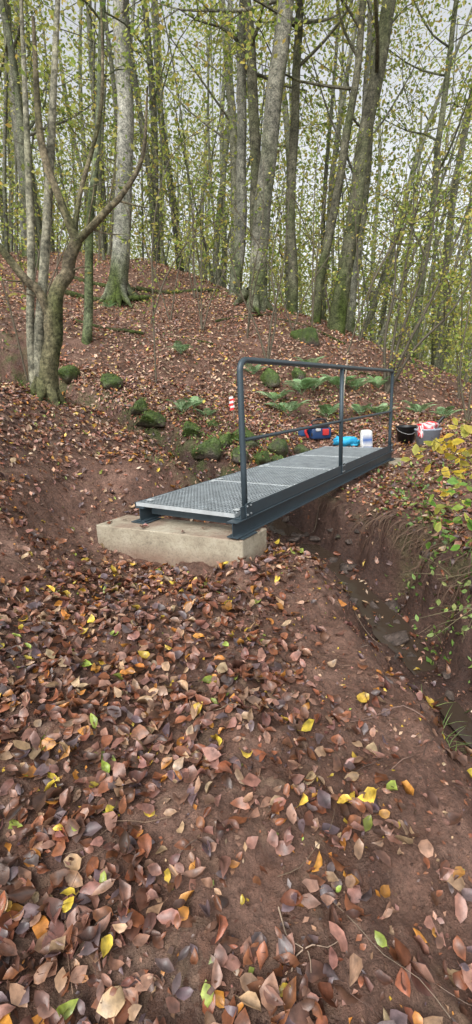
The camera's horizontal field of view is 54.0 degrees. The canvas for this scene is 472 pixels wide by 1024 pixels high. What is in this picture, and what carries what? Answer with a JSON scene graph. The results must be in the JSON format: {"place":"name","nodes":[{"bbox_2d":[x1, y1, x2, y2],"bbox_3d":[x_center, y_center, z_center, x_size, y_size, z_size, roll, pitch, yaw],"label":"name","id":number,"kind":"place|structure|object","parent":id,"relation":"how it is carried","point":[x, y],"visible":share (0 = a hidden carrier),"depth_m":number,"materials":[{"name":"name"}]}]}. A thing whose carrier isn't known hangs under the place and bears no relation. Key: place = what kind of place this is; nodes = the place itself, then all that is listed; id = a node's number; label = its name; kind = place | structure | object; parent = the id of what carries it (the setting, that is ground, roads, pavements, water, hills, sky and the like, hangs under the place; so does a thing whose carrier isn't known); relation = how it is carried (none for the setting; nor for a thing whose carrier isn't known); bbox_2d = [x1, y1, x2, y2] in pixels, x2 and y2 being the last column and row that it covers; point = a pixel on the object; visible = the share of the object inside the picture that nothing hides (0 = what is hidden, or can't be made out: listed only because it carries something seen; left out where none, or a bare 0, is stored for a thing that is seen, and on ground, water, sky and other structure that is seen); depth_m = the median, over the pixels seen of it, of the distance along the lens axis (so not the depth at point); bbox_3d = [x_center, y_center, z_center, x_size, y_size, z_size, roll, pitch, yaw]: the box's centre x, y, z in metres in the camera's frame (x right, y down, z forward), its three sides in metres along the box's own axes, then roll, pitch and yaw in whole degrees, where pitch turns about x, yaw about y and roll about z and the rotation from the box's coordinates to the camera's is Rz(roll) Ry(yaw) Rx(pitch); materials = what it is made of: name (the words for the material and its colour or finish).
{"place":"outdoors","nodes":[
{"label":"outdoors","id":0,"kind":"place"},
{"bbox_2d":[0,252,471,1023],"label":"ground","id":1,"kind":"structure","parent":0,"point":[410,890],"depth_m":2.09,"materials":[{"name":"soil"}]},
{"bbox_2d":[0,175,26,290],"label":"understory sapling","id":2,"kind":"object","parent":1,"relation":"on","point":[20,263],"visible":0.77,"depth_m":11.04,"materials":[{"name":"green plant"}]},
{"bbox_2d":[0,108,89,288],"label":"understory sapling","id":3,"kind":"object","parent":1,"relation":"on","point":[25,228],"visible":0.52,"depth_m":9.85,"materials":[{"name":"green plant"}]},
{"bbox_2d":[0,0,108,267],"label":"beech tree","id":4,"kind":"object","parent":1,"relation":"on","point":[17,88],"visible":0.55,"depth_m":13.14,"materials":[{"name":"grey plant"}]},
{"bbox_2d":[0,124,126,384],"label":"understory sapling","id":5,"kind":"object","parent":1,"relation":"on","point":[13,283],"visible":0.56,"depth_m":7.80,"materials":[{"name":"green plant"}]},
{"bbox_2d":[58,365,79,384],"bbox_3d":[-2.813,-2.276,7.732,0.312,0.368,0.450,-2,14,0],"label":"mossy rock","id":6,"kind":"object","parent":1,"relation":"on","point":[66,378],"visible":0.81,"depth_m":7.62,"materials":[{"name":"stone"}]},
{"bbox_2d":[0,0,171,257],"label":"beech tree","id":7,"kind":"object","parent":1,"relation":"on","point":[19,168],"visible":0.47,"depth_m":14.55,"materials":[{"name":"grey plant"}]},
{"bbox_2d":[78,71,145,265],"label":"understory sapling","id":8,"kind":"object","parent":1,"relation":"on","point":[137,95],"visible":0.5,"depth_m":13.91,"materials":[{"name":"green plant"}]},
{"bbox_2d":[101,373,122,389],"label":"mossy rock","id":9,"kind":"object","parent":1,"relation":"on","point":[114,381],"visible":0.98,"depth_m":7.54,"materials":[{"name":"stone"}]},
{"bbox_2d":[0,0,261,407],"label":"hornbeam tree","id":10,"kind":"object","parent":1,"relation":"on","point":[44,330],"visible":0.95,"depth_m":4.89,"materials":[{"name":"grey plant"}]},
{"bbox_2d":[50,0,211,344],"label":"young beech tree","id":11,"kind":"object","parent":1,"relation":"on","point":[87,330],"visible":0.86,"depth_m":8.56,"materials":[{"name":"green plant"}]},
{"bbox_2d":[97,108,169,264],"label":"understory sapling","id":12,"kind":"object","parent":1,"relation":"on","point":[152,167],"visible":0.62,"depth_m":12.84,"materials":[{"name":"green plant"}]},
{"bbox_2d":[131,398,146,414],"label":"mossy rock","id":13,"kind":"object","parent":1,"relation":"on","point":[137,410],"visible":0.83,"depth_m":6.91,"materials":[{"name":"stone"}]},
{"bbox_2d":[104,110,179,282],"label":"understory sapling","id":14,"kind":"object","parent":1,"relation":"on","point":[164,183],"visible":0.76,"depth_m":13.63,"materials":[{"name":"green plant"}]},
{"bbox_2d":[135,411,165,426],"bbox_3d":[-1.225,-1.328,6.613,0.437,0.232,0.326,-2,14,0],"label":"mossy rock","id":15,"kind":"object","parent":1,"relation":"on","point":[152,415],"visible":0.97,"depth_m":6.55,"materials":[{"name":"stone"}]},
{"bbox_2d":[67,93,247,319],"bbox_3d":[-1.719,-7.036,10.571,4.322,5.084,2.050,-2,14,0],"label":"understory sapling","id":16,"kind":"object","parent":1,"relation":"on","point":[200,183],"visible":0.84,"depth_m":10.58,"materials":[{"name":"green plant"}]},
{"bbox_2d":[166,341,189,353],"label":"fern","id":17,"kind":"object","parent":1,"relation":"on","point":[179,345],"visible":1,"depth_m":8.97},
{"bbox_2d":[108,116,249,286],"bbox_3d":[-1.685,-9.320,14.322,4.257,5.034,2.013,-2,14,0],"label":"understory sapling","id":18,"kind":"object","parent":1,"relation":"on","point":[194,227],"visible":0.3,"depth_m":14.35,"materials":[{"name":"green plant"}]},
{"bbox_2d":[133,111,227,296],"bbox_3d":[-1.650,-7.988,12.357,2.505,4.360,2.106,-9,15,-23],"label":"understory sapling","id":19,"kind":"object","parent":1,"relation":"on","point":[192,219],"visible":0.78,"depth_m":12.34,"materials":[{"name":"green plant"}]},
{"bbox_2d":[96,515,266,566],"bbox_3d":[-0.439,0.332,3.619,1.343,0.463,0.347,5,16,26],"label":"concrete abutment","id":20,"kind":"object","parent":1,"relation":"on","point":[162,541],"visible":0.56,"depth_m":3.44,"materials":[{"name":"concrete"}]},
{"bbox_2d":[131,357,394,539],"bbox_3d":[0.660,-0.905,4.925,1.070,1.200,4.100,7,17,32],"label":"steel footbridge","id":21,"kind":"object","parent":20,"relation":"on","point":[244,501],"visible":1,"depth_m":4.00,"materials":[{"name":"metal"}]},
{"bbox_2d":[165,399,198,412],"bbox_3d":[-0.812,-1.625,7.095,0.488,0.224,0.498,7,17,33],"label":"fern","id":22,"kind":"object","parent":1,"relation":"on","point":[181,405],"visible":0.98,"depth_m":7.04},
{"bbox_2d":[59,327,319,472],"bbox_3d":[0.360,-2.197,7.928,5.840,2.483,3.821,-12,17,-33],"label":"rock moss","id":23,"kind":"object","parent":1,"relation":"on","point":[195,422],"visible":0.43,"depth_m":6.45,"materials":[{"name":"green plant"}]},
{"bbox_2d":[109,76,271,383],"bbox_3d":[-0.855,-4.298,7.633,2.733,4.197,1.413,-4,14,-8],"label":"young beech tree","id":24,"kind":"object","parent":1,"relation":"on","point":[171,267],"visible":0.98,"depth_m":7.57,"materials":[{"name":"green plant"}]},
{"bbox_2d":[182,421,202,437],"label":"mossy rock","id":25,"kind":"object","parent":1,"relation":"on","point":[187,429],"visible":0.85,"depth_m":6.23,"materials":[{"name":"stone"}]},
{"bbox_2d":[182,396,205,407],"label":"fern","id":26,"kind":"object","parent":1,"relation":"on","point":[194,400],"visible":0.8,"depth_m":7.49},
{"bbox_2d":[197,408,214,416],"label":"fern","id":27,"kind":"object","parent":1,"relation":"on","point":[208,412],"visible":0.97,"depth_m":7.23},
{"bbox_2d":[191,436,221,460],"bbox_3d":[-0.391,-0.825,6.011,0.389,0.319,0.260,-5,15,-12],"label":"mossy rock","id":28,"kind":"object","parent":1,"relation":"on","point":[211,446],"visible":0.97,"depth_m":5.92,"materials":[{"name":"stone"}]},
{"bbox_2d":[183,179,233,280],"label":"understory sapling","id":29,"kind":"object","parent":1,"relation":"on","point":[197,243],"visible":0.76,"depth_m":14.37,"materials":[{"name":"green plant"}]},
{"bbox_2d":[157,0,263,245],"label":"beech tree","id":30,"kind":"object","parent":1,"relation":"on","point":[254,132],"visible":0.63,"depth_m":11.90,"materials":[{"name":"grey plant"}]},
{"bbox_2d":[159,181,261,329],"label":"understory sapling","id":31,"kind":"object","parent":1,"relation":"on","point":[202,296],"visible":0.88,"depth_m":10.25,"materials":[{"name":"green plant"}]},
{"bbox_2d":[207,420,218,427],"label":"mossy rock","id":32,"kind":"object","parent":1,"relation":"on","point":[211,423],"visible":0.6,"depth_m":7.01,"materials":[{"name":"stone"}]},
{"bbox_2d":[67,0,372,314],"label":"beech tree","id":33,"kind":"object","parent":1,"relation":"on","point":[292,295],"visible":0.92,"depth_m":11.15,"materials":[{"name":"grey plant"}]},
{"bbox_2d":[98,0,343,307],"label":"beech tree","id":34,"kind":"object","parent":1,"relation":"on","point":[118,290],"visible":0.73,"depth_m":11.63,"materials":[{"name":"grey plant"}]},
{"bbox_2d":[219,433,231,447],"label":"mossy rock","id":35,"kind":"object","parent":1,"relation":"on","point":[223,438],"visible":0.75,"depth_m":6.14,"materials":[{"name":"stone"}]},
{"bbox_2d":[229,396,234,419],"bbox_3d":[-0.064,-1.611,7.314,0.086,0.433,0.052,-2,14,0],"label":"marker post","id":36,"kind":"object","parent":1,"relation":"on","point":[231,401],"visible":0.87,"depth_m":7.28,"materials":[{"name":"plastic"}]},
{"bbox_2d":[0,0,471,382],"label":"distant trees","id":37,"kind":"object","parent":1,"relation":"on","point":[230,137],"visible":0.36,"depth_m":18.13,"materials":[{"name":"plant"}]},
{"bbox_2d":[0,0,471,381],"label":"woodland foliage","id":38,"kind":"object","parent":37,"relation":"attached to","point":[228,181],"visible":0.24,"depth_m":18.90,"materials":[{"name":"green plant"}]},
{"bbox_2d":[0,250,471,593],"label":"hillside leaf litter","id":39,"kind":"object","parent":1,"relation":"on","point":[149,392],"visible":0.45,"depth_m":8.93,"materials":[{"name":"plant"}]},
{"bbox_2d":[113,0,358,314],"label":"beech tree","id":40,"kind":"object","parent":1,"relation":"on","point":[273,104],"visible":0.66,"depth_m":10.83,"materials":[{"name":"grey plant"}]},
{"bbox_2d":[0,455,471,1023],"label":"soil clods","id":41,"kind":"object","parent":1,"relation":"on","point":[238,837],"visible":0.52,"depth_m":2.04,"materials":[{"name":"soil"}]},
{"bbox_2d":[0,359,471,1023],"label":"fallen leaves","id":42,"kind":"object","parent":1,"relation":"on","point":[116,1003],"depth_m":1.62,"materials":[{"name":"plant"}]},
{"bbox_2d":[5,283,471,712],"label":"woodland ground plants","id":43,"kind":"object","parent":1,"relation":"on","point":[435,552],"visible":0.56,"depth_m":4.61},
{"bbox_2d":[231,446,247,463],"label":"mossy rock","id":44,"kind":"object","parent":1,"relation":"on","point":[234,454],"visible":0.63,"depth_m":5.80,"materials":[{"name":"stone"}]},
{"bbox_2d":[230,429,256,442],"bbox_3d":[0.054,-1.028,6.478,0.477,0.287,0.332,-2,14,0],"label":"mossy rock","id":45,"kind":"object","parent":1,"relation":"on","point":[248,433],"visible":0.26,"depth_m":6.39,"materials":[{"name":"stone"}]},
{"bbox_2d":[35,276,465,423],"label":"fallen logs","id":46,"kind":"object","parent":1,"relation":"on","point":[102,285],"visible":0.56,"depth_m":12.11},
{"bbox_2d":[246,441,257,449],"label":"mossy rock","id":47,"kind":"object","parent":1,"relation":"on","point":[250,443],"visible":0.66,"depth_m":6.17,"materials":[{"name":"stone"}]},
{"bbox_2d":[37,409,471,752],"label":"grass tufts","id":48,"kind":"object","parent":1,"relation":"on","point":[431,631],"visible":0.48,"depth_m":3.21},
{"bbox_2d":[243,363,266,373],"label":"fern","id":49,"kind":"object","parent":1,"relation":"on","point":[252,369],"visible":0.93,"depth_m":8.77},
{"bbox_2d":[252,450,270,464],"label":"mossy rock","id":50,"kind":"object","parent":1,"relation":"on","point":[259,459],"visible":0.71,"depth_m":5.97,"materials":[{"name":"stone"}]},
{"bbox_2d":[183,0,341,295],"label":"beech tree","id":51,"kind":"object","parent":1,"relation":"on","point":[241,189],"visible":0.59,"depth_m":12.73,"materials":[{"name":"grey plant"}]},
{"bbox_2d":[220,143,307,338],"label":"understory sapling","id":52,"kind":"object","parent":1,"relation":"on","point":[254,275],"visible":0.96,"depth_m":9.68,"materials":[{"name":"green plant"}]},
{"bbox_2d":[154,0,381,323],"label":"beech tree","id":53,"kind":"object","parent":1,"relation":"on","point":[336,196],"visible":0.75,"depth_m":10.74,"materials":[{"name":"grey plant"}]},
{"bbox_2d":[220,167,316,358],"bbox_3d":[0.683,-4.639,8.970,2.071,3.408,1.012,-4,14,-7],"label":"hazel shrub","id":54,"kind":"object","parent":1,"relation":"on","point":[269,348],"visible":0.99,"depth_m":8.93,"materials":[{"name":"green plant"}]},
{"bbox_2d":[260,367,279,387],"bbox_3d":[0.622,-2.454,8.463,0.230,0.372,0.451,-12,17,-32],"label":"mossy rock","id":55,"kind":"object","parent":1,"relation":"on","point":[269,378],"visible":0.93,"depth_m":8.34,"materials":[{"name":"stone"}]},
{"bbox_2d":[257,389,294,401],"bbox_3d":[0.652,-1.994,7.943,0.669,0.214,0.670,-2,14,0],"label":"fern","id":56,"kind":"object","parent":1,"relation":"on","point":[276,396],"visible":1,"depth_m":7.93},
{"bbox_2d":[267,438,288,457],"bbox_3d":[0.606,-0.876,6.579,0.277,0.387,0.484,4,16,25],"label":"mossy rock","id":57,"kind":"object","parent":1,"relation":"on","point":[280,446],"visible":0.74,"depth_m":6.40,"materials":[{"name":"stone"}]},
{"bbox_2d":[192,139,378,330],"bbox_3d":[1.178,-6.086,10.257,4.090,3.915,1.890,-2,14,0],"label":"understory sapling","id":58,"kind":"object","parent":1,"relation":"on","point":[267,250],"visible":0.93,"depth_m":10.31,"materials":[{"name":"green plant"}]},
{"bbox_2d":[265,400,312,415],"bbox_3d":[0.857,-1.733,7.744,0.950,0.254,0.554,8,18,37],"label":"fern","id":59,"kind":"object","parent":1,"relation":"on","point":[284,406],"visible":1,"depth_m":7.66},
{"bbox_2d":[287,536,300,542],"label":"stream stone","id":60,"kind":"object","parent":1,"relation":"on","point":[294,539],"visible":0.93,"depth_m":4.53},
{"bbox_2d":[292,368,305,379],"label":"mossy rock","id":61,"kind":"object","parent":1,"relation":"on","point":[302,375],"visible":0.73,"depth_m":8.67,"materials":[{"name":"stone"}]},
{"bbox_2d":[294,444,309,454],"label":"mossy rock","id":62,"kind":"object","parent":1,"relation":"on","point":[299,448],"visible":0.48,"depth_m":6.80,"materials":[{"name":"stone"}]},
{"bbox_2d":[290,327,319,346],"bbox_3d":[1.585,-3.868,10.400,0.456,0.483,0.654,-14,18,-38],"label":"mossy rock","id":63,"kind":"object","parent":1,"relation":"on","point":[303,333],"visible":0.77,"depth_m":10.17,"materials":[{"name":"stone"}]},
{"bbox_2d":[284,377,325,394],"bbox_3d":[1.204,-2.231,8.190,0.830,0.306,0.774,-2,14,0],"label":"fern","id":64,"kind":"object","parent":1,"relation":"on","point":[294,383],"visible":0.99,"depth_m":8.10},
{"bbox_2d":[259,107,357,326],"bbox_3d":[1.660,-6.558,10.355,2.305,4.684,1.174,-2,14,0],"label":"understory sapling","id":65,"kind":"object","parent":1,"relation":"on","point":[316,268],"visible":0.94,"depth_m":10.50,"materials":[{"name":"green plant"}]},
{"bbox_2d":[293,356,323,367],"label":"fern","id":66,"kind":"object","parent":1,"relation":"on","point":[316,360],"visible":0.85,"depth_m":9.08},
{"bbox_2d":[298,418,330,438],"bbox_3d":[1.246,-1.319,7.346,0.513,0.320,0.261,-4,14,-5],"label":"bag","id":67,"kind":"object","parent":1,"relation":"on","point":[322,432],"visible":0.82,"depth_m":7.28,"materials":[{"name":"fabric"}]},
{"bbox_2d":[309,536,320,541],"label":"stream stone","id":68,"kind":"object","parent":1,"relation":"on","point":[314,539],"visible":1,"depth_m":4.55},
{"bbox_2d":[304,376,334,389],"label":"fern","id":69,"kind":"object","parent":1,"relation":"on","point":[317,383],"visible":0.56,"depth_m":8.28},
{"bbox_2d":[274,119,366,314],"bbox_3d":[2.238,-7.869,12.499,2.328,5.640,1.857,6,16,30],"label":"understory sapling","id":70,"kind":"object","parent":1,"relation":"on","point":[327,296],"visible":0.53,"depth_m":12.80,"materials":[{"name":"green plant"}]},
{"bbox_2d":[313,403,338,418],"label":"fern","id":71,"kind":"object","parent":1,"relation":"on","point":[329,409],"visible":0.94,"depth_m":7.71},
{"bbox_2d":[320,374,356,388],"bbox_3d":[1.933,-2.428,8.575,0.803,0.287,0.689,-2,14,0],"label":"fern","id":72,"kind":"object","parent":1,"relation":"on","point":[335,380],"visible":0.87,"depth_m":8.53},
{"bbox_2d":[333,436,359,446],"bbox_3d":[1.726,-1.093,7.217,0.442,0.189,0.282,-2,14,0],"label":"blue plastic bag","id":73,"kind":"object","parent":1,"relation":"on","point":[350,441],"visible":0.91,"depth_m":7.12,"materials":[{"name":"plastic"}]},
{"bbox_2d":[232,0,471,333],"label":"beech tree","id":74,"kind":"object","parent":1,"relation":"on","point":[354,280],"visible":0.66,"depth_m":12.46,"materials":[{"name":"green plant"}]},
{"bbox_2d":[346,403,371,414],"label":"fern","id":75,"kind":"object","parent":1,"relation":"on","point":[359,408],"visible":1,"depth_m":7.90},
{"bbox_2d":[344,377,376,390],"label":"fern","id":76,"kind":"object","parent":1,"relation":"on","point":[356,383],"visible":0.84,"depth_m":8.60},
{"bbox_2d":[327,0,395,335],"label":"beech tree","id":77,"kind":"object","parent":1,"relation":"on","point":[382,24],"visible":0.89,"depth_m":10.59,"materials":[{"name":"grey plant"}]},
{"bbox_2d":[360,429,372,446],"bbox_3d":[1.957,-1.088,6.947,0.184,0.292,0.119,-5,14,-11],"label":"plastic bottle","id":78,"kind":"object","parent":1,"relation":"on","point":[366,437],"visible":0.76,"depth_m":6.91,"materials":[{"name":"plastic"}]},
{"bbox_2d":[327,84,416,341],"bbox_3d":[3.160,-6.678,10.914,1.982,5.239,1.799,7,17,34],"label":"understory sapling","id":79,"kind":"object","parent":1,"relation":"on","point":[380,234],"visible":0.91,"depth_m":10.60,"materials":[{"name":"green plant"}]},
{"bbox_2d":[365,376,390,387],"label":"fern","id":80,"kind":"object","parent":1,"relation":"on","point":[374,382],"visible":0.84,"depth_m":9.08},
{"bbox_2d":[366,403,398,415],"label":"fern","id":81,"kind":"object","parent":1,"relation":"on","point":[380,408],"visible":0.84,"depth_m":8.05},
{"bbox_2d":[385,599,399,612],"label":"stream stone","id":82,"kind":"object","parent":1,"relation":"on","point":[393,604],"visible":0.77,"depth_m":3.69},
{"bbox_2d":[383,458,405,465],"bbox_3d":[1.783,-0.566,6.753,1.544,0.444,0.386,7,17,33],"label":"concrete abutment","id":83,"kind":"object","parent":1,"relation":"on","point":[395,461],"depth_m":6.29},
{"bbox_2d":[320,496,471,618],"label":"exposed roots","id":84,"kind":"object","parent":1,"relation":"on","point":[394,524],"visible":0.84,"depth_m":3.72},
{"bbox_2d":[383,630,408,645],"bbox_3d":[1.174,0.921,3.354,0.184,0.118,0.185,11,20,43],"label":"stream stone","id":85,"kind":"object","parent":1,"relation":"on","point":[401,637],"visible":0.89,"depth_m":3.31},
{"bbox_2d":[330,0,471,357],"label":"beech tree","id":86,"kind":"object","parent":1,"relation":"on","point":[446,86],"visible":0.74,"depth_m":12.35,"materials":[{"name":"green plant"}]},
{"bbox_2d":[395,425,416,442],"bbox_3d":[2.534,-1.163,6.897,0.310,0.248,0.319,-2,14,0],"label":"black bucket","id":87,"kind":"object","parent":1,"relation":"on","point":[406,433],"visible":0.95,"depth_m":6.80,"materials":[{"name":"plastic"}]},
{"bbox_2d":[344,63,471,353],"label":"understory sapling","id":88,"kind":"object","parent":1,"relation":"on","point":[405,224],"visible":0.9,"depth_m":9.50,"materials":[{"name":"green plant"}]},
{"bbox_2d":[382,181,439,354],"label":"understory sapling","id":89,"kind":"object","parent":1,"relation":"on","point":[405,292],"visible":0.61,"depth_m":11.48,"materials":[{"name":"green plant"}]},
{"bbox_2d":[357,133,471,393],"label":"hazel shrub","id":90,"kind":"object","parent":1,"relation":"on","point":[391,364],"visible":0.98,"depth_m":8.73,"materials":[{"name":"green plant"}]},
{"bbox_2d":[363,134,471,371],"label":"understory sapling","id":91,"kind":"object","parent":1,"relation":"on","point":[459,272],"visible":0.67,"depth_m":10.11,"materials":[{"name":"green plant"}]},
{"bbox_2d":[403,400,436,413],"bbox_3d":[3.354,-1.912,8.443,0.656,0.265,0.558,5,16,26],"label":"fern","id":92,"kind":"object","parent":1,"relation":"on","point":[419,407],"visible":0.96,"depth_m":8.37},
{"bbox_2d":[420,551,432,558],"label":"stream stone","id":93,"kind":"object","parent":1,"relation":"on","point":[428,555],"visible":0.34,"depth_m":3.53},
{"bbox_2d":[414,428,441,445],"bbox_3d":[2.718,-1.067,6.567,0.378,0.237,0.292,-2,14,0],"label":"plastic tub","id":94,"kind":"object","parent":1,"relation":"on","point":[429,434],"visible":0.62,"depth_m":6.46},
{"bbox_2d":[417,415,444,438],"bbox_3d":[2.736,-1.202,6.537,0.400,0.310,0.237,-2,14,0],"label":"barrier tape roll","id":95,"kind":"object","parent":94,"relation":"on","point":[429,425],"visible":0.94,"depth_m":6.46,"materials":[{"name":"plastic"}]},
{"bbox_2d":[398,155,471,398],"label":"understory sapling","id":96,"kind":"object","parent":1,"relation":"on","point":[449,276],"visible":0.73,"depth_m":9.09,"materials":[{"name":"green plant"}]},
{"bbox_2d":[400,416,471,496],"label":"yellow leaved shrub","id":97,"kind":"object","parent":1,"relation":"on","point":[466,431],"visible":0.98,"depth_m":3.02,"materials":[{"name":"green plant"}]},
{"bbox_2d":[402,557,471,641],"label":"bramble","id":98,"kind":"object","parent":1,"relation":"on","point":[465,627],"visible":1,"depth_m":2.51,"materials":[{"name":"green plant"}]},
{"bbox_2d":[420,46,471,258],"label":"beech tree","id":99,"kind":"object","parent":1,"relation":"on","point":[458,214],"visible":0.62,"depth_m":12.48,"materials":[{"name":"green plant"}]},
{"bbox_2d":[430,406,461,418],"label":"fern","id":100,"kind":"object","parent":1,"relation":"on","point":[443,411],"visible":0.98,"depth_m":7.97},
{"bbox_2d":[441,671,450,679],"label":"stream stone","id":101,"kind":"object","parent":1,"relation":"on","point":[445,675],"visible":1,"depth_m":3.00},
{"bbox_2d":[426,474,471,555],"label":"bramble","id":102,"kind":"object","parent":1,"relation":"on","point":[452,480],"visible":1,"depth_m":2.83,"materials":[{"name":"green plant"}]},
{"bbox_2d":[445,690,454,700],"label":"stream stone","id":103,"kind":"object","parent":1,"relation":"on","point":[449,694],"visible":1,"depth_m":2.87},
{"bbox_2d":[438,172,471,420],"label":"hazel shrub","id":104,"kind":"object","parent":1,"relation":"on","point":[467,416],"visible":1,"depth_m":8.15,"materials":[{"name":"green plant"}]},
{"bbox_2d":[458,285,471,384],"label":"understory sapling","id":105,"kind":"object","parent":1,"relation":"on","point":[465,379],"visible":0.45,"depth_m":10.96,"materials":[{"name":"green plant"}]},
{"bbox_2d":[0,0,471,381],"label":"sky","id":106,"kind":"structure","parent":0,"point":[446,15],"materials":[{"name":"white"}]},
{"bbox_2d":[266,518,471,747],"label":"stream water","id":107,"kind":"structure","parent":0,"point":[357,588],"depth_m":3.47,"materials":[{"name":"brown liquid"}]},
{"bbox_2d":[339,563,357,570],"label":"stream stone","id":108,"kind":"object","parent":107,"relation":"in","point":[343,566],"visible":0.85,"depth_m":4.08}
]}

